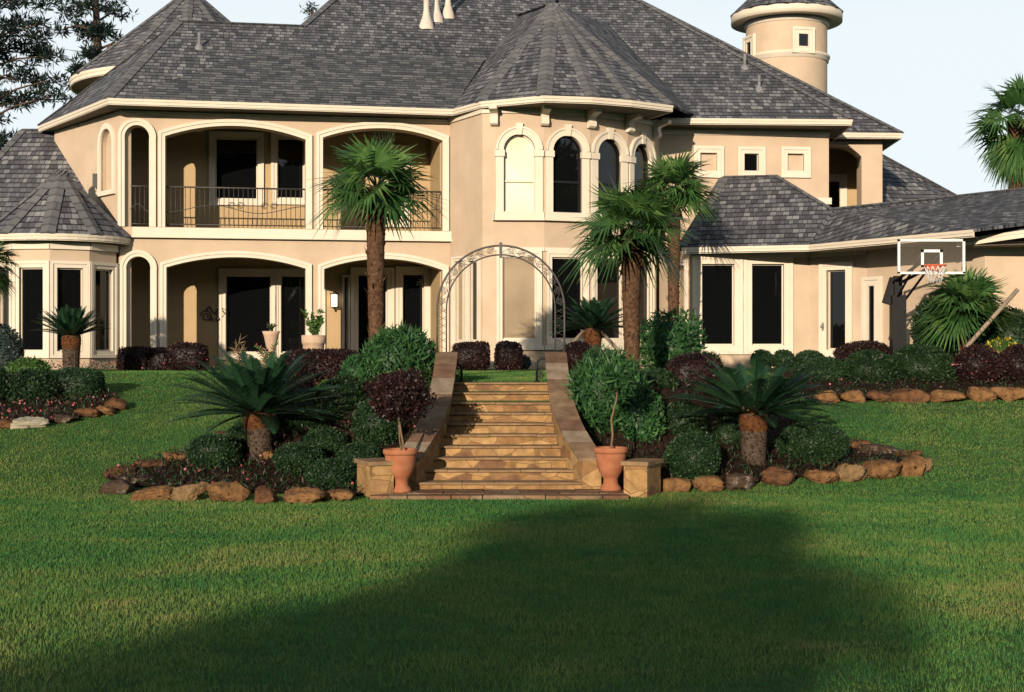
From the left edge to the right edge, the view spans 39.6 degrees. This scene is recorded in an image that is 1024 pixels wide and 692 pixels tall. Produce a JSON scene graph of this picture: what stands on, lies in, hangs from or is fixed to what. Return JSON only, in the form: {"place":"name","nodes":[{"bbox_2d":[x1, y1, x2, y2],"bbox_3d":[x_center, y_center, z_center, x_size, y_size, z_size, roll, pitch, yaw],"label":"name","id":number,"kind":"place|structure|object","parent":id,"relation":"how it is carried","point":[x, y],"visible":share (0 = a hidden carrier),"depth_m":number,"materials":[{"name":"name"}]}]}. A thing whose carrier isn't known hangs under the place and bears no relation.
{"place":"outdoors","nodes":[
{"label":"outdoors","id":0,"kind":"place"},
{"bbox_2d":[436,242,564,351],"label":"garden arch","id":1,"kind":"structure","parent":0,"point":[500,246],"depth_m":23.94,"materials":[{"name":"metal"}]},
{"bbox_2d":[0,368,1023,691],"bbox_3d":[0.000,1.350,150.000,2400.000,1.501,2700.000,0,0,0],"label":"ground","id":2,"kind":"structure","parent":0,"point":[154,412],"depth_m":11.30,"materials":[{"name":"plant"}]},
{"bbox_2d":[0,240,22,302],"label":"fan palm","id":3,"kind":"object","parent":2,"relation":"on","point":[5,281],"visible":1,"depth_m":30.08,"materials":[{"name":"green plant"}]},
{"bbox_2d":[0,324,25,370],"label":"shrub","id":4,"kind":"object","parent":2,"relation":"on","point":[11,347],"visible":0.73,"depth_m":30.19,"materials":[{"name":"green plant"}]},
{"bbox_2d":[4,355,51,373],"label":"shrub","id":5,"kind":"object","parent":2,"relation":"on","point":[26,363],"visible":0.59,"depth_m":29.77,"materials":[{"name":"green plant"}]},
{"bbox_2d":[0,0,73,149],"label":"pine tree","id":6,"kind":"object","parent":2,"relation":"on","point":[39,49],"visible":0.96,"depth_m":59.40,"materials":[{"name":"green plant"}]},
{"bbox_2d":[0,393,119,420],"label":"soil","id":7,"kind":"structure","parent":2,"relation":"on","point":[36,413],"depth_m":26.35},
{"bbox_2d":[5,368,62,403],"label":"shrub","id":8,"kind":"object","parent":7,"relation":"on","point":[33,384],"visible":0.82,"depth_m":26.84,"materials":[{"name":"green plant"}]},
{"bbox_2d":[0,387,120,420],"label":"ground cover","id":9,"kind":"object","parent":7,"relation":"on","point":[56,404],"visible":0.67,"depth_m":26.36,"materials":[{"name":"red plant"}]},
{"bbox_2d":[51,366,106,399],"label":"shrub","id":10,"kind":"object","parent":7,"relation":"on","point":[73,381],"visible":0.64,"depth_m":27.23,"materials":[{"name":"green plant"}]},
{"bbox_2d":[28,304,110,368],"bbox_3d":[-9.810,-0.088,31.523,1.657,1.676,1.707,0,0,23],"label":"cycad","id":11,"kind":"object","parent":2,"relation":"on","point":[72,326],"visible":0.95,"depth_m":31.32,"materials":[{"name":"green plant"}]},
{"bbox_2d":[45,0,138,94],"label":"pine tree","id":12,"kind":"object","parent":2,"relation":"on","point":[95,31],"visible":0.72,"depth_m":67.85,"materials":[{"name":"green plant"}]},
{"bbox_2d":[98,478,135,494],"bbox_3d":[-5.591,2.002,20.144,0.493,0.243,0.383,0,0,0],"label":"edging stone","id":13,"kind":"object","parent":2,"relation":"on","point":[119,486],"visible":0.94,"depth_m":20.00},
{"bbox_2d":[116,346,150,370],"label":"shrub","id":14,"kind":"object","parent":2,"relation":"on","point":[128,358],"visible":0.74,"depth_m":33.91,"materials":[{"name":"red plant"}]},
{"bbox_2d":[130,485,174,501],"bbox_3d":[-4.885,2.033,19.436,0.637,0.271,0.522,0,0,0],"label":"edging stone","id":15,"kind":"object","parent":2,"relation":"on","point":[159,493],"visible":0.73,"depth_m":19.26,"materials":[{"name":"orange stone"}]},
{"bbox_2d":[148,346,172,370],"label":"shrub","id":16,"kind":"object","parent":2,"relation":"on","point":[158,356],"visible":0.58,"depth_m":33.97,"materials":[{"name":"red plant"}]},
{"bbox_2d":[168,341,209,370],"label":"shrub","id":17,"kind":"object","parent":2,"relation":"on","point":[181,353],"visible":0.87,"depth_m":33.59,"materials":[{"name":"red plant"}]},
{"bbox_2d":[170,481,209,501],"bbox_3d":[-4.362,2.000,19.333,0.562,0.325,0.391,0,0,0],"label":"edging stone","id":18,"kind":"object","parent":2,"relation":"on","point":[191,492],"visible":0.91,"depth_m":19.20,"materials":[{"name":"stone"}]},
{"bbox_2d":[207,481,250,502],"bbox_3d":[-3.830,1.984,19.210,0.598,0.334,0.506,0,0,0],"label":"edging stone","id":19,"kind":"object","parent":2,"relation":"on","point":[224,491],"visible":0.87,"depth_m":19.07,"materials":[{"name":"orange stone"}]},
{"bbox_2d":[106,379,431,494],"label":"soil","id":20,"kind":"structure","parent":2,"relation":"on","point":[293,438],"depth_m":21.28,"materials":[{"name":"soil"}]},
{"bbox_2d":[186,433,243,469],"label":"shrub","id":21,"kind":"object","parent":20,"relation":"on","point":[214,450],"visible":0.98,"depth_m":21.23,"materials":[{"name":"green plant"}]},
{"bbox_2d":[163,346,342,459],"bbox_3d":[-3.940,0.942,21.834,2.784,1.888,2.786,0,0,0],"label":"cycad","id":22,"kind":"object","parent":20,"relation":"on","point":[256,390],"visible":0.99,"depth_m":21.53,"materials":[{"name":"green plant"}]},
{"bbox_2d":[104,373,431,494],"bbox_3d":[-3.641,1.249,22.117,4.810,1.801,4.873,0,0,0],"label":"ground cover","id":23,"kind":"object","parent":20,"relation":"on","point":[238,478],"visible":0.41,"depth_m":21.01,"materials":[{"name":"red plant"}]},
{"bbox_2d":[271,441,326,475],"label":"shrub","id":24,"kind":"object","parent":20,"relation":"on","point":[297,457],"visible":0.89,"depth_m":20.76,"materials":[{"name":"green plant"}]},
{"bbox_2d":[272,395,344,432],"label":"shrub","id":25,"kind":"object","parent":20,"relation":"on","point":[299,422],"visible":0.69,"depth_m":22.27,"materials":[{"name":"green plant"}]},
{"bbox_2d":[299,427,349,454],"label":"shrub","id":26,"kind":"object","parent":20,"relation":"on","point":[330,441],"visible":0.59,"depth_m":21.48,"materials":[{"name":"green plant"}]},
{"bbox_2d":[303,456,356,489],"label":"shrub","id":27,"kind":"object","parent":20,"relation":"on","point":[333,471],"visible":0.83,"depth_m":20.28,"materials":[{"name":"green plant"}]},
{"bbox_2d":[314,374,366,412],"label":"shrub","id":28,"kind":"object","parent":20,"relation":"on","point":[351,392],"visible":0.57,"depth_m":22.65,"materials":[{"name":"green plant"}]},
{"bbox_2d":[337,353,374,381],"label":"shrub","id":29,"kind":"object","parent":20,"relation":"on","point":[353,365],"visible":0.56,"depth_m":23.68,"materials":[{"name":"green plant"}]},
{"bbox_2d":[334,441,383,469],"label":"shrub","id":30,"kind":"object","parent":20,"relation":"on","point":[349,452],"visible":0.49,"depth_m":20.81,"materials":[{"name":"green plant"}]},
{"bbox_2d":[350,399,403,446],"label":"shrub","id":31,"kind":"object","parent":20,"relation":"on","point":[368,425],"visible":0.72,"depth_m":21.65,"materials":[{"name":"green plant"}]},
{"bbox_2d":[359,320,438,381],"bbox_3d":[-1.878,0.225,24.123,1.502,1.434,1.592,0,0,0],"label":"shrub","id":32,"kind":"object","parent":20,"relation":"on","point":[400,347],"visible":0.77,"depth_m":23.71,"materials":[{"name":"green plant"}]},
{"bbox_2d":[282,486,325,503],"bbox_3d":[-2.788,2.013,19.033,0.605,0.266,0.457,0,0,0],"label":"edging stone","id":33,"kind":"object","parent":2,"relation":"on","point":[296,494],"visible":0.89,"depth_m":18.87,"materials":[{"name":"orange stone"}]},
{"bbox_2d":[284,348,361,379],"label":"shrub","id":34,"kind":"object","parent":2,"relation":"on","point":[328,361],"visible":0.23,"depth_m":24.85,"materials":[{"name":"purple plant"}]},
{"bbox_2d":[306,128,448,341],"bbox_3d":[-2.363,-1.555,24.644,2.582,4.629,2.381,0,0,0],"label":"fan palm","id":35,"kind":"object","parent":2,"relation":"on","point":[381,199],"visible":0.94,"depth_m":24.54,"materials":[{"name":"green plant"}]},
{"bbox_2d":[451,340,490,370],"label":"shrub","id":36,"kind":"object","parent":2,"relation":"on","point":[472,355],"visible":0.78,"depth_m":33.65,"materials":[{"name":"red plant"}]},
{"bbox_2d":[493,340,523,370],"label":"shrub","id":37,"kind":"object","parent":2,"relation":"on","point":[508,354],"visible":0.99,"depth_m":33.75,"materials":[{"name":"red plant"}]},
{"bbox_2d":[354,352,663,499],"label":"stone steps","id":38,"kind":"structure","parent":2,"relation":"on","point":[506,450],"depth_m":21.02,"materials":[{"name":"stone"}]},
{"bbox_2d":[383,448,417,492],"bbox_3d":[-1.561,1.742,19.920,0.493,0.605,0.493,0,0,0],"label":"terracotta pot","id":39,"kind":"object","parent":38,"relation":"on","point":[404,461],"visible":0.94,"depth_m":19.77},
{"bbox_2d":[362,367,437,449],"bbox_3d":[-1.605,0.906,20.175,1.084,1.219,0.805,0,0,0],"label":"topiary standard","id":40,"kind":"object","parent":39,"relation":"on","point":[401,394],"visible":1,"depth_m":20.00,"materials":[{"name":"purple plant"}]},
{"bbox_2d":[594,446,627,490],"bbox_3d":[1.398,1.739,20.140,0.487,0.612,0.487,0,0,0],"label":"terracotta pot","id":41,"kind":"object","parent":38,"relation":"on","point":[609,465],"visible":0.98,"depth_m":19.99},
{"bbox_2d":[594,357,639,447],"bbox_3d":[1.518,0.828,20.564,0.679,1.355,0.632,0,0,-31],"label":"topiary standard","id":42,"kind":"object","parent":41,"relation":"on","point":[613,382],"visible":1,"depth_m":20.49,"materials":[{"name":"green plant"}]},
{"bbox_2d":[0,0,1023,369],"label":"house","id":43,"kind":"structure","parent":2,"relation":"on","point":[166,166],"depth_m":37.62,"materials":[{"name":"paint"}]},
{"bbox_2d":[0,261,11,329],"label":"window","id":44,"kind":"structure","parent":43,"relation":"in","point":[6,307],"depth_m":35.70,"materials":[{"name":"paint"}]},
{"bbox_2d":[12,260,49,357],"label":"window","id":45,"kind":"structure","parent":43,"relation":"in","point":[35,275],"depth_m":35.26,"materials":[{"name":"glass"}]},
{"bbox_2d":[50,260,89,357],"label":"window","id":46,"kind":"structure","parent":43,"relation":"in","point":[66,281],"depth_m":35.41,"materials":[{"name":"paint"}]},
{"bbox_2d":[90,262,117,357],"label":"window","id":47,"kind":"structure","parent":43,"relation":"in","point":[99,278],"depth_m":36.14,"materials":[{"name":"paint"}]},
{"bbox_2d":[209,131,263,205],"bbox_3d":[-7.647,-4.918,39.480,1.495,2.034,0.205,0,0,-10],"label":"window","id":48,"kind":"structure","parent":43,"relation":"in","point":[233,162],"depth_m":39.52,"materials":[{"name":"glass"}]},
{"bbox_2d":[219,268,277,359],"bbox_3d":[-7.325,-0.886,39.538,1.625,2.531,0.205,0,0,-10],"label":"window","id":49,"kind":"structure","parent":43,"relation":"in","point":[248,301],"depth_m":39.57,"materials":[{"name":"glass"}]},
{"bbox_2d":[271,133,304,204],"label":"window","id":50,"kind":"structure","parent":43,"relation":"in","point":[287,153],"depth_m":39.80,"materials":[{"name":"glass"}]},
{"bbox_2d":[274,268,324,358],"bbox_3d":[-5.941,-0.892,39.787,1.420,2.545,0.205,0,0,-10],"label":"window","id":51,"kind":"structure","parent":43,"relation":"in","point":[291,288],"depth_m":39.82,"materials":[{"name":"glass"}]},
{"bbox_2d":[342,275,349,349],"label":"window","id":52,"kind":"structure","parent":43,"relation":"in","point":[345,278],"depth_m":39.95,"materials":[{"name":"glass"}]},
{"bbox_2d":[350,267,394,353],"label":"door","id":53,"kind":"structure","parent":43,"relation":"in","point":[359,323],"depth_m":40.15,"materials":[{"name":"paint"}]},
{"bbox_2d":[395,266,429,339],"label":"window","id":54,"kind":"structure","parent":43,"relation":"in","point":[412,284],"depth_m":40.38,"materials":[{"name":"glass"}]},
{"bbox_2d":[451,256,464,344],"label":"window","id":55,"kind":"structure","parent":43,"relation":"in","point":[458,288],"depth_m":37.65,"materials":[{"name":"paint"}]},
{"bbox_2d":[465,256,480,343],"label":"window","id":56,"kind":"structure","parent":43,"relation":"in","point":[475,289],"depth_m":36.91,"materials":[{"name":"paint"}]},
{"bbox_2d":[495,123,543,211],"bbox_3d":[0.185,-4.550,36.315,1.250,2.260,0.230,0,0,-3],"label":"arched window","id":57,"kind":"structure","parent":43,"relation":"in","point":[519,166],"depth_m":36.40,"materials":[{"name":"paint"}]},
{"bbox_2d":[497,251,541,344],"bbox_3d":[0.185,-1.225,36.313,1.160,2.403,0.175,0,0,-3],"label":"window","id":58,"kind":"structure","parent":43,"relation":"in","point":[519,284],"depth_m":36.37,"materials":[{"name":"paint"}]},
{"bbox_2d":[544,124,590,212],"bbox_3d":[1.412,-4.550,36.554,1.250,2.260,0.230,0,0,-19],"label":"arched window","id":59,"kind":"structure","parent":43,"relation":"in","point":[563,155],"depth_m":36.63,"materials":[{"name":"glass"}]},
{"bbox_2d":[546,251,588,344],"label":"window","id":60,"kind":"structure","parent":43,"relation":"in","point":[556,260],"depth_m":36.57,"materials":[{"name":"glass"}]},
{"bbox_2d":[592,252,623,344],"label":"window","id":61,"kind":"structure","parent":43,"relation":"in","point":[612,287],"depth_m":37.24,"materials":[{"name":"glass"}]},
{"bbox_2d":[591,128,629,213],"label":"arched window","id":62,"kind":"structure","parent":43,"relation":"in","point":[605,155],"depth_m":37.18,"materials":[{"name":"paint"}]},
{"bbox_2d":[628,132,655,191],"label":"arched window","id":63,"kind":"structure","parent":43,"relation":"in","point":[637,153],"depth_m":38.02,"materials":[{"name":"paint"}]},
{"bbox_2d":[639,255,655,344],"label":"window","id":64,"kind":"structure","parent":43,"relation":"in","point":[644,305],"depth_m":38.29,"materials":[{"name":"paint"}]},
{"bbox_2d":[693,145,723,177],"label":"blind window","id":65,"kind":"structure","parent":43,"relation":"in","point":[704,153],"depth_m":39.58,"materials":[{"name":"paint"}]},
{"bbox_2d":[692,255,743,353],"bbox_3d":[5.384,-1.083,37.232,1.331,2.604,0.232,0,0,0],"label":"window","id":66,"kind":"structure","parent":43,"relation":"in","point":[712,275],"depth_m":37.29,"materials":[{"name":"glass"}]},
{"bbox_2d":[737,146,765,174],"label":"window","id":67,"kind":"structure","parent":43,"relation":"in","point":[750,160],"depth_m":39.71,"materials":[{"name":"paint"}]},
{"bbox_2d":[743,255,792,353],"bbox_3d":[6.691,-1.083,37.253,1.322,2.605,0.232,0,0,0],"label":"window","id":68,"kind":"structure","parent":43,"relation":"in","point":[765,276],"depth_m":37.30,"materials":[{"name":"glass"}]},
{"bbox_2d":[781,146,810,177],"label":"blind window","id":69,"kind":"structure","parent":43,"relation":"in","point":[791,157],"depth_m":39.85,"materials":[{"name":"paint"}]},
{"bbox_2d":[791,26,814,53],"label":"window","id":70,"kind":"structure","parent":43,"relation":"in","point":[802,38],"depth_m":46.15,"materials":[{"name":"paint"}]},
{"bbox_2d":[819,261,852,356],"bbox_3d":[8.383,-0.934,36.709,0.968,2.453,0.300,0,0,37],"label":"door","id":71,"kind":"structure","parent":43,"relation":"in","point":[840,273],"depth_m":36.81,"materials":[{"name":"paint"}]},
{"bbox_2d":[829,174,846,207],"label":"door","id":72,"kind":"structure","parent":43,"relation":"in","point":[837,182],"depth_m":44.13,"materials":[{"name":"paint"}]},
{"bbox_2d":[861,276,881,341],"bbox_3d":[9.097,-0.441,35.917,0.115,2.621,0.685,0,0,-29],"label":"door","id":73,"kind":"structure","parent":43,"relation":"in","point":[871,287],"depth_m":35.94,"materials":[{"name":"paint"}]},
{"bbox_2d":[549,296,622,354],"bbox_3d":[1.633,-0.121,27.808,1.844,1.742,1.824,0,0,0],"label":"cycad","id":74,"kind":"object","parent":2,"relation":"on","point":[592,320],"visible":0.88,"depth_m":27.60,"materials":[{"name":"green plant"}]},
{"bbox_2d":[622,147,731,319],"bbox_3d":[3.904,-2.027,34.279,2.497,5.569,2.435,0,0,-22],"label":"fan palm","id":75,"kind":"object","parent":2,"relation":"on","point":[672,171],"visible":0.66,"depth_m":34.09,"materials":[{"name":"green plant"}]},
{"bbox_2d":[690,475,724,491],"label":"edging stone","id":76,"kind":"object","parent":2,"relation":"on","point":[712,483],"visible":0.98,"depth_m":20.36,"materials":[{"name":"orange stone"}]},
{"bbox_2d":[570,376,901,488],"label":"soil","id":77,"kind":"structure","parent":2,"relation":"on","point":[710,419],"depth_m":21.91,"materials":[{"name":"soil"}]},
{"bbox_2d":[560,340,596,373],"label":"shrub","id":78,"kind":"object","parent":77,"relation":"on","point":[574,349],"visible":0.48,"depth_m":26.59,"materials":[{"name":"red plant"}]},
{"bbox_2d":[561,341,653,434],"bbox_3d":[1.491,0.744,22.362,1.516,1.685,1.459,0,0,0],"label":"shrub","id":79,"kind":"object","parent":77,"relation":"on","point":[594,407],"visible":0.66,"depth_m":22.00,"materials":[{"name":"green plant"}]},
{"bbox_2d":[557,170,706,373],"bbox_3d":[2.043,-1.104,24.011,2.583,3.733,2.444,0,0,0],"label":"fan palm","id":80,"kind":"object","parent":77,"relation":"on","point":[628,246],"visible":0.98,"depth_m":23.85,"materials":[{"name":"green plant"}]},
{"bbox_2d":[618,382,666,443],"bbox_3d":[2.009,1.146,21.985,0.765,1.202,0.780,0,0,0],"label":"shrub","id":81,"kind":"object","parent":77,"relation":"on","point":[644,414],"visible":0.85,"depth_m":21.78,"materials":[{"name":"green plant"}]},
{"bbox_2d":[641,366,679,388],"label":"shrub","id":82,"kind":"object","parent":77,"relation":"on","point":[659,376],"visible":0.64,"depth_m":23.68,"materials":[{"name":"green plant"}]},
{"bbox_2d":[639,304,709,370],"bbox_3d":[3.006,-0.050,26.901,1.492,1.505,1.534,0,0,0],"label":"shrub","id":83,"kind":"object","parent":77,"relation":"on","point":[664,339],"visible":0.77,"depth_m":26.69,"materials":[{"name":"green plant"}]},
{"bbox_2d":[660,399,708,435],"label":"shrub","id":84,"kind":"object","parent":77,"relation":"on","point":[693,423],"visible":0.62,"depth_m":22.08,"materials":[{"name":"green plant"}]},
{"bbox_2d":[663,431,720,479],"bbox_3d":[2.626,1.620,20.705,0.864,0.800,0.791,0,0,0],"label":"shrub","id":85,"kind":"object","parent":77,"relation":"on","point":[692,455],"visible":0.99,"depth_m":20.48,"materials":[{"name":"green plant"}]},
{"bbox_2d":[665,351,720,397],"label":"shrub","id":86,"kind":"object","parent":77,"relation":"on","point":[690,361],"visible":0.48,"depth_m":24.15,"materials":[{"name":"purple plant"}]},
{"bbox_2d":[710,414,740,445],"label":"shrub","id":87,"kind":"object","parent":77,"relation":"on","point":[727,427],"visible":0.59,"depth_m":22.24,"materials":[{"name":"green plant"}]},
{"bbox_2d":[571,368,929,488],"bbox_3d":[3.764,1.245,23.957,5.685,1.760,7.380,0,0,0],"label":"ground cover","id":88,"kind":"object","parent":77,"relation":"on","point":[884,456],"visible":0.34,"depth_m":21.74,"materials":[{"name":"red plant"}]},
{"bbox_2d":[666,353,847,465],"bbox_3d":[3.713,1.026,21.600,2.654,1.846,2.589,0,0,0],"label":"cycad","id":89,"kind":"object","parent":77,"relation":"on","point":[756,400],"visible":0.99,"depth_m":21.35,"materials":[{"name":"green plant"}]},
{"bbox_2d":[775,421,851,463],"bbox_3d":[4.659,1.508,21.997,1.151,0.730,1.125,0,0,0],"label":"shrub","id":90,"kind":"object","parent":77,"relation":"on","point":[809,440],"visible":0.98,"depth_m":21.68,"materials":[{"name":"green plant"}]},
{"bbox_2d":[725,472,757,489],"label":"edging stone","id":91,"kind":"object","parent":2,"relation":"on","point":[739,481],"visible":1,"depth_m":20.35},
{"bbox_2d":[760,466,795,485],"bbox_3d":[3.863,1.902,20.683,0.504,0.309,0.420,0,0,31],"label":"edging stone","id":92,"kind":"object","parent":2,"relation":"on","point":[775,475],"visible":0.98,"depth_m":20.57,"materials":[{"name":"brown stone"}]},
{"bbox_2d":[834,463,866,481],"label":"edging stone","id":93,"kind":"object","parent":2,"relation":"on","point":[846,472],"visible":0.83,"depth_m":20.87,"materials":[{"name":"stone"}]},
{"bbox_2d":[862,458,902,479],"bbox_3d":[5.505,1.853,21.259,0.565,0.323,0.505,0,0,-17],"label":"edging stone","id":94,"kind":"object","parent":2,"relation":"on","point":[881,469],"visible":0.88,"depth_m":21.09,"materials":[{"name":"orange stone"}]},
{"bbox_2d":[760,368,1023,399],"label":"soil","id":95,"kind":"structure","parent":2,"relation":"on","point":[932,384],"depth_m":28.70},
{"bbox_2d":[801,355,845,381],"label":"shrub","id":96,"kind":"object","parent":95,"relation":"on","point":[832,367],"visible":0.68,"depth_m":29.30,"materials":[{"name":"green plant"}]},
{"bbox_2d":[832,340,888,361],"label":"shrub","id":97,"kind":"object","parent":95,"relation":"on","point":[843,351],"visible":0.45,"depth_m":32.69,"materials":[{"name":"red plant"}]},
{"bbox_2d":[842,348,899,383],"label":"shrub","id":98,"kind":"object","parent":95,"relation":"on","point":[874,365],"visible":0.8,"depth_m":29.04,"materials":[{"name":"green plant"}]},
{"bbox_2d":[783,371,1023,398],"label":"ground cover","id":99,"kind":"object","parent":95,"relation":"on","point":[899,380],"visible":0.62,"depth_m":28.52,"materials":[{"name":"red plant"}]},
{"bbox_2d":[882,239,964,354],"bbox_3d":[8.782,-0.856,31.116,1.097,2.913,1.896,0,0,-43],"label":"basketball hoop","id":100,"kind":"object","parent":95,"relation":"on","point":[894,299],"visible":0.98,"depth_m":31.63,"materials":[{"name":"black paint"}]},
{"bbox_2d":[890,343,958,382],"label":"shrub","id":101,"kind":"object","parent":95,"relation":"on","point":[924,362],"visible":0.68,"depth_m":29.14,"materials":[{"name":"green plant"}]},
{"bbox_2d":[908,289,992,361],"bbox_3d":[9.846,-0.382,32.006,1.931,1.979,1.995,0,0,0],"label":"fan palm","id":102,"kind":"object","parent":95,"relation":"on","point":[981,338],"visible":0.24,"depth_m":31.40,"materials":[{"name":"green plant"}]},
{"bbox_2d":[910,263,1021,352],"bbox_3d":[9.878,-0.542,31.012,2.477,2.621,2.406,0,0,39],"label":"fan palm","id":103,"kind":"object","parent":95,"relation":"on","point":[972,289],"visible":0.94,"depth_m":30.65,"materials":[{"name":"green plant"}]},
{"bbox_2d":[952,342,1003,383],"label":"shrub","id":104,"kind":"object","parent":95,"relation":"on","point":[980,362],"visible":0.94,"depth_m":28.93,"materials":[{"name":"purple plant"}]},
{"bbox_2d":[985,305,1023,343],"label":"shrub","id":105,"kind":"object","parent":95,"relation":"on","point":[1018,333],"visible":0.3,"depth_m":31.19,"materials":[{"name":"green plant"}]},
{"bbox_2d":[999,343,1023,382],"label":"shrub","id":106,"kind":"object","parent":95,"relation":"on","point":[1012,356],"visible":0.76,"depth_m":29.14,"materials":[{"name":"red plant"}]},
{"bbox_2d":[888,388,931,402],"bbox_3d":[7.628,0.968,27.319,0.825,0.327,0.495,0,0,12],"label":"edging stone","id":107,"kind":"object","parent":2,"relation":"on","point":[906,395],"visible":0.91,"depth_m":27.10,"materials":[{"name":"brown stone"}]},
{"bbox_2d":[898,454,925,476],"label":"edging stone","id":108,"kind":"object","parent":2,"relation":"on","point":[914,464],"visible":0.83,"depth_m":21.34,"materials":[{"name":"orange stone"}]},
{"bbox_2d":[957,73,1023,188],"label":"fan palm","id":109,"kind":"object","parent":2,"relation":"on","point":[1004,154],"visible":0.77,"depth_m":51.68,"materials":[{"name":"green plant"}]},
{"bbox_2d":[0,0,1023,194],"label":"sky","id":110,"kind":"structure","parent":0,"point":[917,67],"materials":[{"name":"white"}]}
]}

